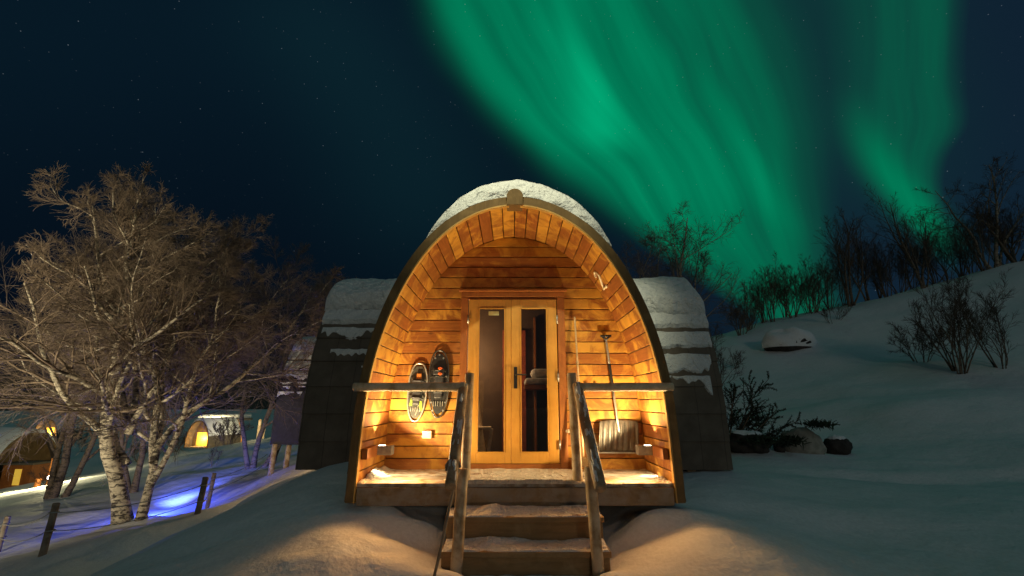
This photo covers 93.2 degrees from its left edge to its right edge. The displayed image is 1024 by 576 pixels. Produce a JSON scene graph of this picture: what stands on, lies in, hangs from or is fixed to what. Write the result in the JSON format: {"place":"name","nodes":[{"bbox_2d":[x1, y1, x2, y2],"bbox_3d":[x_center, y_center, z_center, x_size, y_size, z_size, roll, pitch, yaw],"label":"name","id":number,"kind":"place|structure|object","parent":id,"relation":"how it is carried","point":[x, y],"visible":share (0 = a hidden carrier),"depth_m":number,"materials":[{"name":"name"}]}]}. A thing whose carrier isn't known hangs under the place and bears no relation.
{"place":"outdoors","nodes":[
{"label":"outdoors","id":0,"kind":"place"},
{"bbox_2d":[0,375,280,410],"bbox_3d":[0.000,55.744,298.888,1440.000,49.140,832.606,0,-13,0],"label":"hills","id":1,"kind":"structure","parent":0,"point":[259,404],"depth_m":397.08,"materials":[{"name":"white snow"}]},
{"bbox_2d":[197,413,250,418],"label":"roof snow","id":2,"kind":"structure","parent":0,"point":[246,415],"depth_m":40.14,"materials":[{"name":"white snow"}]},
{"bbox_2d":[0,261,1023,575],"bbox_3d":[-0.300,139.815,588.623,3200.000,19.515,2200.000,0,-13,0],"label":"ground","id":3,"kind":"structure","parent":0,"point":[924,477],"depth_m":6.72,"materials":[{"name":"white snow"}]},
{"bbox_2d":[0,516,10,551],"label":"fence post","id":4,"kind":"object","parent":3,"relation":"on","point":[4,528],"visible":0.98,"depth_m":9.63,"materials":[{"name":"brown wood"}]},
{"bbox_2d":[0,461,50,488],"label":"lit window hut","id":5,"kind":"object","parent":3,"relation":"on","point":[17,470],"visible":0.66,"depth_m":27.35,"materials":[{"name":"brown wood"}]},
{"bbox_2d":[12,469,21,484],"bbox_3d":[-27.846,10.641,27.254,0.370,0.850,0.035,0,-13,0],"label":"window","id":6,"kind":"structure","parent":5,"relation":"in","point":[17,474],"depth_m":27.25,"materials":[{"name":"yellow glass"}]},
{"bbox_2d":[0,433,59,478],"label":"camping pod","id":7,"kind":"object","parent":3,"relation":"on","point":[45,452],"visible":0.34,"depth_m":29.14,"materials":[{"name":"brown wood"}]},
{"bbox_2d":[0,427,55,453],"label":"roof snow","id":8,"kind":"structure","parent":7,"relation":"on","point":[4,444],"depth_m":28.58,"materials":[{"name":"white snow"}]},
{"bbox_2d":[33,478,41,487],"bbox_3d":[-22.974,9.644,23.403,0.318,0.859,0.255,0,-13,0],"label":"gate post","id":9,"kind":"object","parent":3,"relation":"on","point":[36,484],"visible":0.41,"depth_m":23.38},
{"bbox_2d":[27,450,68,489],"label":"bare plant","id":10,"kind":"object","parent":3,"relation":"on","point":[47,476],"visible":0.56,"depth_m":16.50,"materials":[{"name":"brown plant"}]},
{"bbox_2d":[38,502,60,556],"bbox_3d":[-7.078,3.833,7.373,0.185,1.049,0.129,0,-13,0],"label":"fence post","id":11,"kind":"object","parent":3,"relation":"on","point":[46,539],"visible":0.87,"depth_m":7.38,"materials":[{"name":"brown wood"}]},
{"bbox_2d":[35,419,82,439],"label":"camping pod","id":12,"kind":"object","parent":3,"relation":"on","point":[52,426],"visible":0.23,"depth_m":68.09,"materials":[{"name":"brown wood"}]},
{"bbox_2d":[47,417,81,431],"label":"roof snow","id":13,"kind":"structure","parent":12,"relation":"on","point":[63,422],"depth_m":68.40,"materials":[{"name":"white snow"}]},
{"bbox_2d":[75,431,90,451],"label":"bare shrub","id":14,"kind":"object","parent":3,"relation":"on","point":[86,434],"visible":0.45,"depth_m":85.45,"materials":[{"name":"brown plant"}]},
{"bbox_2d":[0,216,222,498],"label":"birch tree","id":15,"kind":"object","parent":3,"relation":"on","point":[53,492],"visible":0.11,"depth_m":16.60,"materials":[{"name":"brown plant"}]},
{"bbox_2d":[0,455,265,526],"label":"fence wire","id":16,"kind":"object","parent":3,"relation":"on","point":[125,505],"visible":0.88,"depth_m":8.06,"materials":[{"name":"grey metal"}]},
{"bbox_2d":[0,462,266,541],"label":"fence wire","id":17,"kind":"object","parent":3,"relation":"on","point":[123,522],"visible":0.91,"depth_m":8.04,"materials":[{"name":"grey metal"}]},
{"bbox_2d":[128,438,147,461],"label":"bare shrub","id":18,"kind":"object","parent":3,"relation":"on","point":[136,450],"visible":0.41,"depth_m":41.32,"materials":[{"name":"brown plant"}]},
{"bbox_2d":[15,220,299,492],"bbox_3d":[-11.817,2.142,16.624,8.398,9.556,7.721,5,-14,-22],"label":"birch tree","id":19,"kind":"object","parent":3,"relation":"on","point":[133,487],"visible":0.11,"depth_m":16.23,"materials":[{"name":"brown plant"}]},
{"bbox_2d":[0,160,345,524],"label":"birch tree","id":20,"kind":"object","parent":3,"relation":"on","point":[132,331],"visible":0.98,"depth_m":10.38,"materials":[{"name":"brown plant"}]},
{"bbox_2d":[164,427,187,452],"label":"bare shrub","id":21,"kind":"object","parent":3,"relation":"on","point":[182,442],"visible":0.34,"depth_m":44.84,"materials":[{"name":"brown plant"}]},
{"bbox_2d":[194,477,208,514],"bbox_3d":[-5.453,3.787,8.465,0.185,0.915,0.129,0,-13,0],"label":"fence post","id":22,"kind":"object","parent":3,"relation":"on","point":[201,495],"visible":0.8,"depth_m":8.47,"materials":[{"name":"brown wood"}]},
{"bbox_2d":[205,473,216,508],"bbox_3d":[-7.206,4.987,11.542,0.186,1.102,0.129,0,-13,0],"label":"fence post","id":23,"kind":"object","parent":3,"relation":"on","point":[211,489],"visible":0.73,"depth_m":11.55,"materials":[{"name":"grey wood"}]},
{"bbox_2d":[184,420,240,448],"bbox_3d":[-22.071,10.765,35.983,2.002,1.904,3.137,-3,-14,12],"label":"camping pod","id":24,"kind":"object","parent":3,"relation":"on","point":[204,438],"visible":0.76,"depth_m":34.97,"materials":[{"name":"brown wood"}]},
{"bbox_2d":[196,432,206,445],"bbox_3d":[-22.277,10.894,34.959,1.116,0.930,0.022,-3,-14,12],"label":"window","id":25,"kind":"structure","parent":24,"relation":"in","point":[202,437],"depth_m":34.97,"materials":[{"name":"yellow glass"}]},
{"bbox_2d":[192,417,239,435],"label":"roof snow","id":26,"kind":"structure","parent":24,"relation":"on","point":[209,422],"depth_m":35.45,"materials":[{"name":"white snow"}]},
{"bbox_2d":[207,442,223,466],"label":"bare plant","id":27,"kind":"object","parent":3,"relation":"on","point":[211,453],"visible":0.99,"depth_m":20.37,"materials":[{"name":"brown plant"}]},
{"bbox_2d":[207,416,253,444],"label":"bare shrub","id":28,"kind":"object","parent":3,"relation":"on","point":[221,431],"visible":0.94,"depth_m":29.11,"materials":[{"name":"plant"}]},
{"bbox_2d":[256,419,261,438],"bbox_3d":[-19.081,10.990,36.445,0.273,2.140,0.229,0,-13,0],"label":"gate post","id":29,"kind":"object","parent":3,"relation":"on","point":[259,424],"visible":0.46,"depth_m":36.49,"materials":[{"name":"brown wood"}]},
{"bbox_2d":[178,235,351,469],"bbox_3d":[-8.854,2.595,19.901,8.129,9.167,9.598,0,-13,0],"label":"birch tree","id":30,"kind":"object","parent":3,"relation":"on","point":[260,434],"visible":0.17,"depth_m":18.55,"materials":[{"name":"brown plant"}]},
{"bbox_2d":[267,359,310,475],"bbox_3d":[-3.700,3.607,14.678,5.600,3.837,3.126,0,-13,0],"label":"camping pod","id":31,"kind":"object","parent":3,"relation":"on","point":[286,434],"visible":0.11,"depth_m":13.18,"materials":[{"name":"wood"}]},
{"bbox_2d":[277,352,311,396],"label":"snow strips","id":32,"kind":"object","parent":31,"relation":"on","point":[287,375],"visible":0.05,"depth_m":13.84,"materials":[{"name":"white snow"}]},
{"bbox_2d":[291,337,316,351],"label":"roof snow","id":33,"kind":"structure","parent":31,"relation":"on","point":[313,340],"depth_m":14.29,"materials":[{"name":"white snow"}]},
{"bbox_2d":[352,373,473,575],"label":"handrail","id":34,"kind":"object","parent":3,"relation":"on","point":[463,412],"visible":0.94,"depth_m":4.17,"materials":[{"name":"brown wood"}]},
{"bbox_2d":[448,382,466,479],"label":"rail snow","id":35,"kind":"structure","parent":34,"relation":"attached to","point":[459,424],"depth_m":4.15,"materials":[{"name":"white snow"}]},
{"bbox_2d":[295,188,732,505],"bbox_3d":[0.030,1.395,7.173,5.900,3.871,5.012,0,-13,0],"label":"camping pod","id":36,"kind":"object","parent":3,"relation":"on","point":[471,283],"visible":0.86,"depth_m":5.74,"materials":[{"name":"brown wood"}]},
{"bbox_2d":[321,309,381,366],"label":"snow strips","id":37,"kind":"object","parent":36,"relation":"on","point":[346,316],"visible":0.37,"depth_m":7.40,"materials":[{"name":"white snow"}]},
{"bbox_2d":[324,278,396,310],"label":"snow","id":38,"kind":"structure","parent":36,"relation":"on","point":[361,294],"depth_m":7.63,"materials":[{"name":"white snow"}]},
{"bbox_2d":[407,362,427,421],"bbox_3d":[-1.109,1.212,5.653,0.242,0.685,0.077,0,-13,0],"label":"snowshoe","id":39,"kind":"object","parent":36,"relation":"attached to","point":[416,400],"visible":0.84,"depth_m":5.65,"materials":[{"name":"silver metal"}]},
{"bbox_2d":[428,350,448,417],"bbox_3d":[-0.863,1.116,5.671,0.245,0.796,0.088,0,-13,0],"label":"snowshoe","id":40,"kind":"object","parent":36,"relation":"attached to","point":[438,371],"visible":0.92,"depth_m":5.67,"materials":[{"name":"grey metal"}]},
{"bbox_2d":[478,398,492,451],"bbox_3d":[-0.411,1.764,6.066,0.359,0.830,0.180,0,-13,0],"label":"wooden chair","id":41,"kind":"object","parent":36,"relation":"in","point":[481,445],"visible":0.29,"depth_m":6.05,"materials":[{"name":"brown wood"}]},
{"bbox_2d":[467,299,510,463],"bbox_3d":[-0.277,1.069,5.729,0.530,1.904,0.078,0,-13,0],"label":"door","id":42,"kind":"structure","parent":36,"relation":"in","point":[473,319],"depth_m":5.74,"materials":[{"name":"brown wood"}]},
{"bbox_2d":[357,466,672,483],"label":"deck snow","id":43,"kind":"structure","parent":36,"relation":"on","point":[525,476],"depth_m":4.88,"materials":[{"name":"white snow"}]},
{"bbox_2d":[502,317,536,451],"bbox_3d":[0.100,1.334,6.572,0.460,1.890,0.045,0,-13,0],"label":"door","id":44,"kind":"structure","parent":36,"relation":"attached to","point":[523,351],"depth_m":6.53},
{"bbox_2d":[511,299,560,463],"bbox_3d":[0.274,1.063,5.706,0.565,1.904,0.126,0,-13,0],"label":"door","id":45,"kind":"structure","parent":36,"relation":"in","point":[554,444],"depth_m":5.69,"materials":[{"name":"brown wood"}]},
{"bbox_2d":[524,369,558,389],"bbox_3d":[0.677,1.191,6.295,1.045,0.260,0.520,0,-13,0],"label":"bunk bed","id":46,"kind":"object","parent":36,"relation":"in","point":[537,380],"visible":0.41,"depth_m":6.04,"materials":[{"name":"white fabric"}]},
{"bbox_2d":[574,317,588,466],"bbox_3d":[0.792,1.160,5.612,0.260,1.704,0.186,0,-13,0],"label":"wooden pole","id":47,"kind":"object","parent":36,"relation":"on","point":[584,461],"visible":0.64,"depth_m":5.65,"materials":[{"name":"brown wood"}]},
{"bbox_2d":[598,335,638,453],"bbox_3d":[1.212,1.222,5.667,0.475,1.357,0.076,0,-13,0],"label":"snow shovel","id":48,"kind":"object","parent":36,"relation":"hanging from","point":[618,436],"visible":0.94,"depth_m":5.55,"materials":[{"name":"grey metal"}]},
{"bbox_2d":[633,276,705,314],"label":"snow","id":49,"kind":"structure","parent":36,"relation":"on","point":[670,295],"depth_m":7.53,"materials":[{"name":"white snow"}]},
{"bbox_2d":[650,313,712,394],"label":"snow strips","id":50,"kind":"object","parent":36,"relation":"on","point":[692,363],"visible":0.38,"depth_m":7.14,"materials":[{"name":"white snow"}]},
{"bbox_2d":[440,513,611,575],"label":"wooden steps","id":51,"kind":"structure","parent":3,"relation":"on","point":[490,563],"depth_m":3.87,"materials":[{"name":"brown wood"}]},
{"bbox_2d":[480,575,566,575],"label":"step snow","id":52,"kind":"structure","parent":51,"relation":"on","point":[527,575],"depth_m":3.81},
{"bbox_2d":[449,503,600,516],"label":"step snow","id":53,"kind":"structure","parent":51,"relation":"on","point":[493,510],"depth_m":4.33,"materials":[{"name":"white snow"}]},
{"bbox_2d":[442,536,609,551],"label":"step snow","id":54,"kind":"structure","parent":51,"relation":"on","point":[499,544],"depth_m":3.98,"materials":[{"name":"white snow"}]},
{"bbox_2d":[567,373,673,575],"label":"handrail","id":55,"kind":"object","parent":3,"relation":"on","point":[576,415],"visible":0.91,"depth_m":4.33,"materials":[{"name":"brown wood"}]},
{"bbox_2d":[574,381,599,481],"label":"rail snow","id":56,"kind":"structure","parent":55,"relation":"attached to","point":[594,461],"depth_m":4.11,"materials":[{"name":"white snow"}]},
{"bbox_2d":[618,200,754,331],"bbox_3d":[3.771,0.546,13.056,4.670,6.090,3.606,0,-13,0],"label":"birch tree","id":57,"kind":"object","parent":3,"relation":"on","point":[671,264],"visible":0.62,"depth_m":13.00,"materials":[{"name":"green plant"}]},
{"bbox_2d":[709,322,745,384],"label":"bare shrub","id":58,"kind":"object","parent":3,"relation":"on","point":[717,336],"visible":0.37,"depth_m":13.42,"materials":[{"name":"brown plant"}]},
{"bbox_2d":[719,350,744,369],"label":"bare plant","id":59,"kind":"object","parent":3,"relation":"on","point":[738,357],"visible":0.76,"depth_m":16.20,"materials":[{"name":"brown plant"}]},
{"bbox_2d":[718,291,764,335],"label":"bare shrub","id":60,"kind":"object","parent":3,"relation":"on","point":[741,321],"visible":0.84,"depth_m":20.43,"materials":[{"name":"brown plant"}]},
{"bbox_2d":[719,275,779,330],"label":"bare shrub","id":61,"kind":"object","parent":3,"relation":"on","point":[752,306],"visible":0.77,"depth_m":21.52,"materials":[{"name":"brown plant"}]},
{"bbox_2d":[729,430,772,453],"bbox_3d":[3.909,2.564,7.988,0.737,0.433,0.438,0,-13,0],"label":"boulder","id":62,"kind":"object","parent":3,"relation":"on","point":[737,447],"visible":0.73,"depth_m":7.86,"materials":[{"name":"grey stone"}]},
{"bbox_2d":[734,433,790,450],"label":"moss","id":63,"kind":"object","parent":62,"relation":"on","point":[767,440],"visible":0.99,"depth_m":7.69,"materials":[{"name":"green plant"}]},
{"bbox_2d":[745,270,776,322],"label":"bare shrub","id":64,"kind":"object","parent":3,"relation":"on","point":[756,291],"visible":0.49,"depth_m":23.28,"materials":[{"name":"black plant"}]},
{"bbox_2d":[723,369,800,438],"bbox_3d":[4.368,2.232,8.714,1.329,1.517,1.077,-12,-18,40],"label":"juniper shrub","id":65,"kind":"object","parent":3,"relation":"on","point":[756,419],"visible":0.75,"depth_m":8.65,"materials":[{"name":"plant"}]},
{"bbox_2d":[746,251,794,321],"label":"bare shrub","id":66,"kind":"object","parent":3,"relation":"on","point":[772,302],"visible":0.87,"depth_m":22.47,"materials":[{"name":"black plant"}]},
{"bbox_2d":[773,441,784,452],"bbox_3d":[4.409,2.632,7.997,0.193,0.232,0.201,0,-13,0],"label":"boulder","id":67,"kind":"object","parent":3,"relation":"on","point":[779,448],"visible":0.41,"depth_m":7.92,"materials":[{"name":"grey stone"}]},
{"bbox_2d":[761,327,817,351],"bbox_3d":[9.741,1.918,17.165,1.829,1.070,1.280,0,-13,0],"label":"boulder","id":68,"kind":"object","parent":3,"relation":"on","point":[788,339],"visible":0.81,"depth_m":16.69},
{"bbox_2d":[764,265,815,316],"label":"bare shrub","id":69,"kind":"object","parent":3,"relation":"on","point":[784,283],"visible":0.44,"depth_m":24.35,"materials":[{"name":"black plant"}]},
{"bbox_2d":[766,263,814,317],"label":"bare shrub","id":70,"kind":"object","parent":3,"relation":"on","point":[780,294],"visible":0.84,"depth_m":22.05,"materials":[{"name":"black plant"}]},
{"bbox_2d":[780,427,826,454],"bbox_3d":[4.870,2.655,8.134,0.719,0.618,0.457,0,-13,0],"label":"boulder","id":71,"kind":"object","parent":3,"relation":"on","point":[816,446],"visible":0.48,"depth_m":7.98,"materials":[{"name":"grey stone"}]},
{"bbox_2d":[773,432,811,449],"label":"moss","id":72,"kind":"object","parent":71,"relation":"on","point":[793,440],"visible":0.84,"depth_m":7.70,"materials":[{"name":"green plant"}]},
{"bbox_2d":[770,253,844,313],"bbox_3d":[14.802,-0.030,24.276,3.387,3.042,2.628,0,-13,0],"label":"bare shrub","id":73,"kind":"object","parent":3,"relation":"on","point":[806,276],"visible":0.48,"depth_m":23.85,"materials":[{"name":"black plant"}]},
{"bbox_2d":[794,258,842,313],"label":"bare shrub","id":74,"kind":"object","parent":3,"relation":"on","point":[818,283],"visible":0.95,"depth_m":21.25,"materials":[{"name":"black plant"}]},
{"bbox_2d":[809,252,853,308],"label":"bare shrub","id":75,"kind":"object","parent":3,"relation":"on","point":[832,281],"visible":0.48,"depth_m":23.56,"materials":[{"name":"black plant"}]},
{"bbox_2d":[815,298,855,321],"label":"bare plant","id":76,"kind":"object","parent":3,"relation":"on","point":[827,306],"visible":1,"depth_m":18.69,"materials":[{"name":"brown plant"}]},
{"bbox_2d":[823,434,852,454],"bbox_3d":[5.548,2.704,8.277,0.458,0.390,0.368,0,-13,0],"label":"boulder","id":77,"kind":"object","parent":3,"relation":"on","point":[835,444],"visible":0.76,"depth_m":8.16,"materials":[{"name":"grey stone"}]},
{"bbox_2d":[822,233,860,305],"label":"bare shrub","id":78,"kind":"object","parent":3,"relation":"on","point":[839,273],"visible":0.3,"depth_m":25.46,"materials":[{"name":"black plant"}]},
{"bbox_2d":[810,205,882,305],"bbox_3d":[15.176,-1.507,22.149,2.446,5.111,3.781,0,-13,0],"label":"bare tree","id":79,"kind":"object","parent":3,"relation":"on","point":[849,264],"visible":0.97,"depth_m":21.52,"materials":[{"name":"brown plant"}]},
{"bbox_2d":[812,214,882,300],"bbox_3d":[16.254,-1.339,22.975,3.649,4.269,2.104,7,-15,-28],"label":"bare tree","id":80,"kind":"object","parent":3,"relation":"on","point":[867,298],"visible":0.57,"depth_m":22.84,"materials":[{"name":"brown plant"}]},
{"bbox_2d":[843,230,898,297],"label":"bare shrub","id":81,"kind":"object","parent":3,"relation":"on","point":[880,294],"visible":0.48,"depth_m":24.91,"materials":[{"name":"black plant"}]},
{"bbox_2d":[855,243,902,297],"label":"bare shrub","id":82,"kind":"object","parent":3,"relation":"on","point":[883,271],"visible":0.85,"depth_m":22.14,"materials":[{"name":"black plant"}]},
{"bbox_2d":[863,238,931,293],"bbox_3d":[18.903,-1.102,23.821,2.898,3.117,1.612,-9,-16,34],"label":"bare shrub","id":83,"kind":"object","parent":3,"relation":"on","point":[902,272],"visible":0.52,"depth_m":23.47,"materials":[{"name":"black plant"}]},
{"bbox_2d":[860,182,949,288],"bbox_3d":[17.298,-2.578,21.841,3.733,5.456,2.774,5,-14,-20],"label":"bare tree","id":84,"kind":"object","parent":3,"relation":"on","point":[903,248],"visible":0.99,"depth_m":21.43,"materials":[{"name":"brown plant"}]},
{"bbox_2d":[887,231,939,289],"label":"bare shrub","id":85,"kind":"object","parent":3,"relation":"on","point":[901,252],"visible":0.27,"depth_m":24.91,"materials":[{"name":"brown plant"}]},
{"bbox_2d":[885,320,949,362],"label":"bare shrub","id":86,"kind":"object","parent":3,"relation":"on","point":[902,339],"visible":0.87,"depth_m":13.27,"materials":[{"name":"brown plant"}]},
{"bbox_2d":[891,227,974,283],"bbox_3d":[20.579,-1.589,24.076,2.706,3.104,3.107,0,-13,0],"label":"bare shrub","id":87,"kind":"object","parent":3,"relation":"on","point":[931,275],"visible":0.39,"depth_m":23.77,"materials":[{"name":"brown plant"}]},
{"bbox_2d":[900,222,988,280],"bbox_3d":[20.204,-1.667,23.129,2.482,3.002,3.142,0,-13,0],"label":"bare shrub","id":88,"kind":"object","parent":3,"relation":"on","point":[943,266],"visible":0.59,"depth_m":23.17,"materials":[{"name":"brown plant"}]},
{"bbox_2d":[898,267,1014,373],"bbox_3d":[11.532,0.913,12.362,2.490,2.679,2.526,-7,-15,28],"label":"bare shrub","id":89,"kind":"object","parent":3,"relation":"on","point":[955,302],"visible":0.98,"depth_m":12.32,"materials":[{"name":"brown plant"}]},
{"bbox_2d":[930,214,986,276],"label":"bare shrub","id":90,"kind":"object","parent":3,"relation":"on","point":[961,273],"visible":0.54,"depth_m":23.53,"materials":[{"name":"brown plant"}]},
{"bbox_2d":[915,192,1005,271],"bbox_3d":[19.964,-2.366,21.618,2.929,3.514,2.696,8,-16,-31],"label":"bare shrub","id":91,"kind":"object","parent":3,"relation":"on","point":[969,245],"visible":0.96,"depth_m":21.28,"materials":[{"name":"brown plant"}]},
{"bbox_2d":[931,205,992,273],"bbox_3d":[23.636,-2.307,25.161,2.786,3.805,2.170,7,-15,-29],"label":"bare shrub","id":92,"kind":"object","parent":3,"relation":"on","point":[966,267],"visible":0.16,"depth_m":25.00,"materials":[{"name":"brown plant"}]},
{"bbox_2d":[907,151,1023,268],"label":"birch tree","id":93,"kind":"object","parent":3,"relation":"on","point":[997,261],"visible":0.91,"depth_m":21.65,"materials":[{"name":"brown plant"}]},
{"bbox_2d":[941,272,1022,368],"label":"bare shrub","id":94,"kind":"object","parent":3,"relation":"on","point":[1001,331],"visible":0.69,"depth_m":12.18,"materials":[{"name":"brown plant"}]},
{"bbox_2d":[966,200,1023,264],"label":"bare shrub","id":95,"kind":"object","parent":3,"relation":"on","point":[1019,243],"visible":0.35,"depth_m":23.33,"materials":[{"name":"brown plant"}]},
{"bbox_2d":[967,199,1023,262],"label":"bare tree","id":96,"kind":"object","parent":3,"relation":"on","point":[1011,256],"visible":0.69,"depth_m":21.51,"materials":[{"name":"brown plant"}]},
{"bbox_2d":[0,0,1023,384],"label":"sky","id":97,"kind":"structure","parent":0,"point":[355,125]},
{"bbox_2d":[426,179,611,246],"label":"roof snow","id":98,"kind":"structure","parent":0,"point":[483,193],"depth_m":5.21,"materials":[{"name":"white snow"}]},
{"bbox_2d":[799,416,840,430],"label":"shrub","id":99,"kind":"object","parent":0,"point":[815,423],"visible":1,"depth_m":7.98,"materials":[{"name":"black plant"}]}
]}

